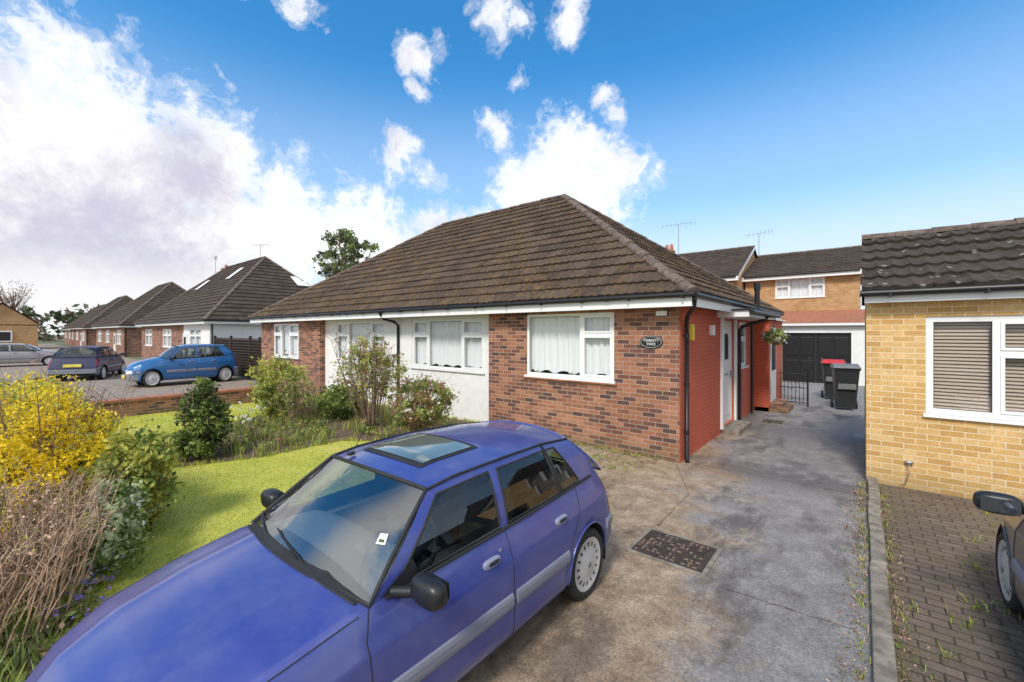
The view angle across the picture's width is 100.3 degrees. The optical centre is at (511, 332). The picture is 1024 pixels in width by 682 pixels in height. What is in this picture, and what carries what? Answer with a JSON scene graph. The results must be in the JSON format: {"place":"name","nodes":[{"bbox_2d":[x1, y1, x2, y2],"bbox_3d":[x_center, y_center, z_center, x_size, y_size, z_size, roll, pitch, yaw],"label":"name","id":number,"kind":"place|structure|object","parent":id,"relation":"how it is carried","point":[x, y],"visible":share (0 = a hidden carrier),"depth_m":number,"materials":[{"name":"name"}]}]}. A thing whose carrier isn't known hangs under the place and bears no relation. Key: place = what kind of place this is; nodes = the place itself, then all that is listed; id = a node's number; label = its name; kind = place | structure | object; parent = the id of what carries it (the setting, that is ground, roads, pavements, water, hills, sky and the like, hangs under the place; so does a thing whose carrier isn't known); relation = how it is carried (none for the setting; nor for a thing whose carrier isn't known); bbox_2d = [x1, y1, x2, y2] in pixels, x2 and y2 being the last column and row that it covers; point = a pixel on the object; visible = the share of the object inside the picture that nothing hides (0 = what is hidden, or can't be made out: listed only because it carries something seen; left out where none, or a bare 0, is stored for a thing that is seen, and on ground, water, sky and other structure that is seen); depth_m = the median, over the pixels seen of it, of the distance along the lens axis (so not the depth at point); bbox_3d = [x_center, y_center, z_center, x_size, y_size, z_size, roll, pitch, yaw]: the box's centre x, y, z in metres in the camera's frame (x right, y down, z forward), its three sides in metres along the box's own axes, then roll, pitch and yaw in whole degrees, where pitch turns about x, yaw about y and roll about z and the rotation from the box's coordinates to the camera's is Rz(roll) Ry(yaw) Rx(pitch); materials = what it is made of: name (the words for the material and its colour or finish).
{"place":"outdoors","nodes":[
{"label":"outdoors","id":0,"kind":"place"},
{"bbox_2d":[0,344,137,379],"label":"neighbour paving","id":1,"kind":"structure","parent":0,"point":[10,369],"depth_m":26.40,"materials":[{"name":"grey concrete"}]},
{"bbox_2d":[0,343,56,364],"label":"parked silver car","id":2,"kind":"object","parent":1,"relation":"on","point":[10,353],"visible":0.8,"depth_m":27.23,"materials":[{"name":"paint"}]},
{"bbox_2d":[0,374,310,400],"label":"neighbour driveway","id":3,"kind":"structure","parent":0,"point":[163,387],"depth_m":17.06,"materials":[{"name":"grey concrete"}]},
{"bbox_2d":[47,345,125,380],"bbox_3d":[-20.341,1.403,20.658,2.257,1.604,4.380,0,0,-29],"label":"parked estate car","id":4,"kind":"object","parent":3,"relation":"on","point":[98,362],"visible":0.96,"depth_m":19.12,"materials":[{"name":"purple paint"}]},
{"bbox_2d":[121,344,238,386],"bbox_3d":[-14.032,1.345,18.222,2.178,1.729,3.832,0,0,39],"label":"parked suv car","id":5,"kind":"object","parent":3,"relation":"on","point":[216,362],"visible":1,"depth_m":17.74,"materials":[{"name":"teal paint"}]},
{"bbox_2d":[71,402,372,628],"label":"lawn","id":6,"kind":"structure","parent":0,"point":[190,525],"depth_m":5.46,"materials":[{"name":"green plant"}]},
{"bbox_2d":[1,467,89,681],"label":"front flower bed","id":7,"kind":"object","parent":6,"relation":"on","point":[30,669],"depth_m":2.98,"materials":[{"name":"soil"}]},
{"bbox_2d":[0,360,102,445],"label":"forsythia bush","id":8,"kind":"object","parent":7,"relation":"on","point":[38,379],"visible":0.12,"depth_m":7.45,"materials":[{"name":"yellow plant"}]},
{"bbox_2d":[0,514,112,681],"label":"ground cover","id":9,"kind":"object","parent":7,"relation":"on","point":[43,643],"visible":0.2,"depth_m":2.95,"materials":[{"name":"green plant"}]},
{"bbox_2d":[0,480,123,681],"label":"bluebell","id":10,"kind":"object","parent":7,"relation":"on","point":[14,665],"depth_m":2.91,"materials":[{"name":"plant"}]},
{"bbox_2d":[0,458,131,660],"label":"dry twiggy bush","id":11,"kind":"object","parent":7,"relation":"on","point":[46,532],"visible":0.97,"depth_m":3.18,"materials":[{"name":"brown plant"}]},
{"bbox_2d":[0,357,150,539],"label":"forsythia bush","id":12,"kind":"object","parent":7,"relation":"on","point":[46,428],"visible":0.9,"depth_m":4.55,"materials":[{"name":"yellow plant"}]},
{"bbox_2d":[72,475,156,576],"bbox_3d":[-3.664,1.740,3.952,0.596,0.768,1.106,0,0,-40],"label":"variegated shrub","id":13,"kind":"object","parent":6,"relation":"on","point":[130,520],"visible":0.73,"depth_m":3.81,"materials":[{"name":"green plant"}]},
{"bbox_2d":[74,418,194,541],"bbox_3d":[-4.229,1.557,4.754,1.510,1.214,0.984,0,0,39],"label":"euonymus bush","id":14,"kind":"object","parent":6,"relation":"on","point":[148,455],"visible":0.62,"depth_m":4.55,"materials":[{"name":"green plant"}]},
{"bbox_2d":[91,402,263,470],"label":"lawn grass","id":15,"kind":"structure","parent":6,"relation":"on","point":[170,428],"depth_m":10.50,"materials":[{"name":"plant"}]},
{"bbox_2d":[19,394,482,679],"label":"lawn edge tufts","id":16,"kind":"object","parent":6,"relation":"on","point":[270,454],"visible":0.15,"depth_m":7.14,"materials":[{"name":"green plant"}]},
{"bbox_2d":[168,395,470,466],"bbox_3d":[-4.958,2.134,9.809,8.700,0.001,5.700,0,0,39],"label":"flower bed","id":17,"kind":"object","parent":6,"relation":"on","point":[341,432],"visible":0.23,"depth_m":8.88,"materials":[{"name":"green plant"}]},
{"bbox_2d":[167,375,234,460],"bbox_3d":[-5.342,1.435,7.323,1.140,1.463,1.153,0,0,39],"label":"dark evergreen shrub","id":18,"kind":"object","parent":17,"relation":"on","point":[198,409],"visible":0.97,"depth_m":7.23,"materials":[{"name":"green plant"}]},
{"bbox_2d":[245,350,314,418],"bbox_3d":[-5.886,1.291,10.789,1.952,1.723,1.566,0,0,39],"label":"yellow green shrub","id":19,"kind":"object","parent":17,"relation":"on","point":[265,391],"visible":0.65,"depth_m":10.37,"materials":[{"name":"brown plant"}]},
{"bbox_2d":[162,394,423,457],"bbox_3d":[-4.606,1.925,10.520,5.153,0.474,6.003,0,0,-12],"label":"ground cover","id":20,"kind":"object","parent":17,"relation":"on","point":[368,428],"visible":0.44,"depth_m":8.88,"materials":[{"name":"green plant"}]},
{"bbox_2d":[272,373,318,426],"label":"bronze shrub","id":21,"kind":"object","parent":17,"relation":"on","point":[300,400],"visible":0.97,"depth_m":9.67,"materials":[{"name":"brown plant"}]},
{"bbox_2d":[161,394,479,462],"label":"bulb leaves","id":22,"kind":"object","parent":17,"relation":"on","point":[324,435],"visible":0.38,"depth_m":8.74,"materials":[{"name":"green plant"}]},
{"bbox_2d":[207,401,267,423],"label":"daffodil flowers","id":23,"kind":"object","parent":22,"relation":"attached to","point":[246,416],"visible":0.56,"depth_m":10.01,"materials":[{"name":"plant"}]},
{"bbox_2d":[313,379,368,420],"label":"rounded shrub","id":24,"kind":"object","parent":17,"relation":"on","point":[334,400],"visible":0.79,"depth_m":10.45,"materials":[{"name":"green plant"}]},
{"bbox_2d":[325,324,409,427],"bbox_3d":[-3.257,0.942,9.717,1.961,2.427,1.708,0,0,39],"label":"shrub","id":25,"kind":"object","parent":17,"relation":"on","point":[364,356],"visible":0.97,"depth_m":9.45,"materials":[{"name":"green plant"}]},
{"bbox_2d":[384,371,459,431],"bbox_3d":[-1.843,1.444,8.714,1.584,1.418,1.406,0,0,39],"label":"pieris bush","id":26,"kind":"object","parent":17,"relation":"on","point":[420,397],"visible":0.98,"depth_m":8.44,"materials":[{"name":"green plant"}]},
{"bbox_2d":[38,335,898,681],"bbox_3d":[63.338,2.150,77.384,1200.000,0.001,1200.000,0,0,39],"label":"ground","id":27,"kind":"structure","parent":0,"point":[58,341],"depth_m":20.55,"materials":[{"name":"grey concrete"}]},
{"bbox_2d":[0,278,35,311],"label":"bare tree","id":28,"kind":"object","parent":27,"relation":"on","point":[11,300],"visible":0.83,"depth_m":65.11,"materials":[{"name":"brown plant"}]},
{"bbox_2d":[0,302,43,346],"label":"gable house","id":29,"kind":"structure","parent":27,"relation":"on","point":[16,326],"depth_m":54.94,"materials":[{"name":"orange brick"}]},
{"bbox_2d":[21,303,98,340],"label":"distant tree line","id":30,"kind":"object","parent":27,"relation":"on","point":[67,317],"visible":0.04,"depth_m":107.55,"materials":[{"name":"green plant"}]},
{"bbox_2d":[61,304,104,344],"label":"neighbour bungalow","id":31,"kind":"object","parent":27,"relation":"on","point":[67,337],"visible":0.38,"depth_m":79.01,"materials":[{"name":"red brick"}]},
{"bbox_2d":[66,295,133,346],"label":"neighbour bungalow","id":32,"kind":"object","parent":27,"relation":"on","point":[83,332],"visible":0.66,"depth_m":56.54,"materials":[{"name":"red brick"}]},
{"bbox_2d":[80,329,87,345],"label":"doors and pipes","id":33,"kind":"structure","parent":32,"relation":"in","point":[87,329],"depth_m":55.13,"materials":[{"name":"white plastic"}]},
{"bbox_2d":[90,282,186,356],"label":"neighbour bungalow","id":34,"kind":"object","parent":27,"relation":"on","point":[118,332],"visible":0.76,"depth_m":41.03,"materials":[{"name":"red brick"}]},
{"bbox_2d":[97,330,100,341],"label":"window","id":35,"kind":"structure","parent":34,"relation":"in","point":[99,332],"depth_m":46.55,"materials":[{"name":"white plastic"}]},
{"bbox_2d":[105,330,109,342],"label":"window","id":36,"kind":"structure","parent":34,"relation":"in","point":[107,331],"depth_m":43.01,"materials":[{"name":"white plastic"}]},
{"bbox_2d":[116,330,120,344],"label":"window","id":37,"kind":"structure","parent":34,"relation":"in","point":[118,331],"depth_m":39.27,"materials":[{"name":"white plastic"}]},
{"bbox_2d":[114,327,125,356],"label":"doors and pipes","id":38,"kind":"structure","parent":34,"relation":"in","point":[125,327],"depth_m":40.14,"materials":[{"name":"white plastic"}]},
{"bbox_2d":[83,386,257,419],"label":"brick wall","id":39,"kind":"structure","parent":27,"relation":"on","point":[154,404],"depth_m":11.38,"materials":[{"name":"brick"}]},
{"bbox_2d":[134,256,311,358],"bbox_3d":[-19.789,-1.800,31.636,17.175,7.900,9.773,0,0,39],"label":"neighbour bungalow","id":40,"kind":"object","parent":27,"relation":"on","point":[226,301],"visible":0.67,"depth_m":27.08,"materials":[{"name":"brown tile"}]},
{"bbox_2d":[144,329,151,345],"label":"window","id":41,"kind":"structure","parent":40,"relation":"in","point":[149,330],"depth_m":31.92,"materials":[{"name":"white plastic"}]},
{"bbox_2d":[163,329,170,347],"bbox_3d":[-23.110,0.370,28.636,2.260,1.240,0.135,0,0,39],"label":"window","id":42,"kind":"structure","parent":40,"relation":"in","point":[167,334],"depth_m":28.66,"materials":[{"name":"white plastic"}]},
{"bbox_2d":[190,328,200,343],"bbox_3d":[-18.288,0.420,24.690,2.260,1.340,0.135,0,0,39],"label":"window","id":43,"kind":"structure","parent":40,"relation":"in","point":[195,335],"depth_m":24.70,"materials":[{"name":"white plastic"}]},
{"bbox_2d":[183,324,260,343],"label":"doors and pipes","id":44,"kind":"structure","parent":40,"relation":"in","point":[185,336],"depth_m":24.85,"materials":[{"name":"white plastic"}]},
{"bbox_2d":[195,267,311,289],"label":"roof windows","id":45,"kind":"structure","parent":40,"relation":"in","point":[299,282],"depth_m":29.40,"materials":[{"name":"white glass"}]},
{"bbox_2d":[214,336,260,378],"bbox_3d":[-13.103,1.150,20.620,7.400,2.000,0.115,0,0,39],"label":"trellis fence","id":46,"kind":"object","parent":27,"relation":"on","point":[243,350],"visible":0.55,"depth_m":20.28,"materials":[{"name":"brown wood"}]},
{"bbox_2d":[312,227,379,278],"bbox_3d":[-14.156,-3.500,36.414,8.130,11.312,4.311,0,0,39],"label":"eucalyptus tree","id":47,"kind":"object","parent":27,"relation":"on","point":[351,244],"visible":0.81,"depth_m":35.35,"materials":[{"name":"green plant"}]},
{"bbox_2d":[247,194,793,462],"bbox_3d":[-0.918,-1.136,15.709,18.320,6.596,9.641,0,0,39],"label":"brick bungalow","id":48,"kind":"object","parent":27,"relation":"on","point":[570,318],"visible":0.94,"depth_m":9.55,"materials":[{"name":"red brick"}]},
{"bbox_2d":[273,323,298,358],"bbox_3d":[-8.671,0.310,16.404,2.260,1.320,0.135,0,0,39],"label":"window","id":49,"kind":"structure","parent":48,"relation":"in","point":[281,333],"depth_m":16.35,"materials":[{"name":"white plastic"}]},
{"bbox_2d":[334,321,385,363],"bbox_3d":[-4.784,0.310,13.456,2.910,1.320,0.135,0,0,39],"label":"window","id":50,"kind":"structure","parent":48,"relation":"in","point":[348,324],"depth_m":13.87,"materials":[{"name":"white plastic"}]},
{"bbox_2d":[410,318,484,373],"bbox_3d":[-1.689,0.310,10.922,2.770,1.320,0.135,0,0,39],"label":"window","id":51,"kind":"structure","parent":48,"relation":"in","point":[428,334],"depth_m":10.81,"materials":[{"name":"white plastic"}]},
{"bbox_2d":[524,312,615,383],"bbox_3d":[1.095,0.270,8.411,2.060,1.300,0.135,0,0,39],"label":"window","id":52,"kind":"structure","parent":48,"relation":"in","point":[584,334],"depth_m":8.17,"materials":[{"name":"white plastic"}]},
{"bbox_2d":[739,322,748,368],"bbox_3d":[5.820,0.310,10.808,0.135,1.160,0.960,0,0,39],"label":"window","id":53,"kind":"structure","parent":48,"relation":"in","point":[743,338],"depth_m":11.08,"materials":[{"name":"white plastic"}]},
{"bbox_2d":[760,320,789,345],"bbox_3d":[6.448,0.033,10.451,0.588,0.706,0.559,0,0,-5],"label":"hanging basket","id":54,"kind":"object","parent":48,"relation":"hanging from","point":[775,338],"visible":1,"depth_m":10.39,"materials":[{"name":"green plant"}]},
{"bbox_2d":[778,369,808,406],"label":"iron gate","id":55,"kind":"structure","parent":48,"relation":"attached to","point":[799,387],"depth_m":12.45,"materials":[{"name":"black metal"}]},
{"bbox_2d":[570,440,658,469],"bbox_3d":[0.723,2.090,8.032,3.784,0.140,1.154,0,0,39],"label":"wall base moss","id":56,"kind":"object","parent":27,"relation":"on","point":[625,466],"depth_m":7.37,"materials":[{"name":"green plant"}]},
{"bbox_2d":[728,249,754,289],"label":"walls","id":57,"kind":"structure","parent":27,"relation":"on","point":[739,283],"depth_m":23.16,"materials":[{"name":"orange brick"}]},
{"bbox_2d":[678,245,754,280],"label":"fascia and ridge","id":58,"kind":"structure","parent":57,"relation":"on","point":[731,277],"depth_m":23.59,"materials":[{"name":"white plastic"}]},
{"bbox_2d":[680,246,757,275],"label":"roof tiles","id":59,"kind":"object","parent":57,"relation":"on","point":[728,262],"visible":0.34,"depth_m":24.66,"materials":[{"name":"brown tile"}]},
{"bbox_2d":[665,244,674,252],"bbox_3d":[10.415,-5.150,28.434,0.700,1.400,0.600,0,0,39],"label":"chimney","id":60,"kind":"object","parent":59,"relation":"on","point":[671,247],"visible":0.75,"depth_m":28.24,"materials":[{"name":"brick"}]},
{"bbox_2d":[662,220,691,253],"bbox_3d":[10.918,-6.135,28.022,2.017,2.570,0.037,0,0,16],"label":"tv aerial","id":61,"kind":"object","parent":59,"relation":"attached to","point":[678,232],"visible":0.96,"depth_m":28.00,"materials":[{"name":"metal"}]},
{"bbox_2d":[745,274,860,323],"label":"walls","id":62,"kind":"structure","parent":27,"relation":"on","point":[842,292],"depth_m":20.97,"materials":[{"name":"orange brick"}]},
{"bbox_2d":[777,279,822,296],"bbox_3d":[14.699,-2.280,21.826,2.100,0.980,0.200,0,0,39],"label":"curtain","id":63,"kind":"object","parent":62,"relation":"hanging from","point":[799,287],"visible":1,"depth_m":21.75,"materials":[{"name":"white fabric"}]},
{"bbox_2d":[774,277,825,298],"bbox_3d":[14.586,-2.265,21.689,2.160,1.010,0.135,0,0,39],"label":"window","id":64,"kind":"structure","parent":62,"relation":"attached to","point":[810,284],"depth_m":21.63,"materials":[{"name":"white plastic"}]},
{"bbox_2d":[742,246,861,284],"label":"roof tiles","id":65,"kind":"object","parent":62,"relation":"attached to","point":[832,259],"visible":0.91,"depth_m":22.82,"materials":[{"name":"brown tile"}]},
{"bbox_2d":[742,245,861,281],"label":"fascia and ridge","id":66,"kind":"structure","parent":62,"relation":"on","point":[807,274],"depth_m":21.55,"materials":[{"name":"white plastic"}]},
{"bbox_2d":[867,476,897,681],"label":"garden kerb","id":67,"kind":"structure","parent":27,"relation":"on","point":[883,654],"depth_m":3.31,"materials":[{"name":"grey concrete"}]},
{"bbox_2d":[860,217,1023,499],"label":"yellow brick bungalow","id":68,"kind":"object","parent":27,"relation":"on","point":[944,360],"visible":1,"depth_m":5.75,"materials":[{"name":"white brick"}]},
{"bbox_2d":[923,315,1023,425],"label":"window","id":69,"kind":"structure","parent":68,"relation":"in","point":[998,414],"depth_m":5.40,"materials":[{"name":"white plastic"}]},
{"bbox_2d":[0,0,1023,334],"label":"sky","id":70,"kind":"structure","parent":0,"point":[143,143],"materials":[{"name":"blue"}]},
{"bbox_2d":[574,443,613,460],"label":"garden path","id":71,"kind":"structure","parent":0,"point":[592,452],"depth_m":7.70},
{"bbox_2d":[460,381,872,681],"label":"driveway","id":72,"kind":"structure","parent":0,"point":[774,536],"depth_m":3.74,"materials":[{"name":"concrete"}]},
{"bbox_2d":[24,420,611,681],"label":"parked hatchback car","id":73,"kind":"object","parent":72,"relation":"on","point":[453,552],"visible":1,"depth_m":2.35,"materials":[{"name":"blue paint"}]},
{"bbox_2d":[625,527,722,577],"bbox_3d":[1.598,2.132,4.210,0.740,0.021,0.620,0,0,39],"label":"manhole cover","id":74,"kind":"object","parent":72,"relation":"on","point":[686,554],"visible":1,"depth_m":4.16,"materials":[{"name":"metal"}]},
{"bbox_2d":[582,446,931,681],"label":"moss and litter","id":75,"kind":"object","parent":72,"relation":"on","point":[891,567],"visible":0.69,"depth_m":3.65,"materials":[{"name":"green plant"}]},
{"bbox_2d":[759,419,786,424],"bbox_3d":[6.260,2.132,10.254,0.500,0.021,0.500,0,0,39],"label":"manhole cover","id":76,"kind":"object","parent":72,"relation":"on","point":[769,421],"visible":1,"depth_m":10.22,"materials":[{"name":"metal"}]},
{"bbox_2d":[821,359,844,397],"bbox_3d":[10.411,1.505,13.860,0.620,1.290,0.840,0,0,34],"label":"wheelie bin","id":77,"kind":"object","parent":72,"relation":"on","point":[827,379],"visible":0.54,"depth_m":13.69,"materials":[{"name":"plastic"}]},
{"bbox_2d":[830,363,860,408],"bbox_3d":[9.359,1.505,12.008,0.620,1.290,0.840,0,0,31],"label":"wheelie bin","id":78,"kind":"object","parent":72,"relation":"on","point":[845,377],"visible":1,"depth_m":11.76,"materials":[{"name":"plastic"}]},
{"bbox_2d":[842,479,911,681],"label":"kerb weeds","id":79,"kind":"object","parent":72,"relation":"on","point":[863,604],"visible":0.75,"depth_m":3.77,"materials":[{"name":"green plant"}]},
{"bbox_2d":[781,309,864,385],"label":"garage","id":80,"kind":"structure","parent":0,"point":[814,339],"depth_m":18.41,"materials":[{"name":"white paint"}]},
{"bbox_2d":[782,333,850,382],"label":"garage doors","id":81,"kind":"structure","parent":80,"relation":"in","point":[801,352],"depth_m":18.45,"materials":[{"name":"black plastic"}]},
{"bbox_2d":[879,484,1023,681],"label":"block paving","id":82,"kind":"structure","parent":0,"point":[938,573],"depth_m":3.53,"materials":[{"name":"grey brick"}]},
{"bbox_2d":[908,502,1020,680],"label":"paving weeds","id":83,"kind":"object","parent":82,"relation":"on","point":[976,603],"visible":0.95,"depth_m":3.27,"materials":[{"name":"green plant"}]},
{"bbox_2d":[973,491,1023,614],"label":"parked grey car","id":84,"kind":"object","parent":82,"relation":"on","point":[1009,554],"visible":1,"depth_m":3.03,"materials":[{"name":"paint"}]}
]}

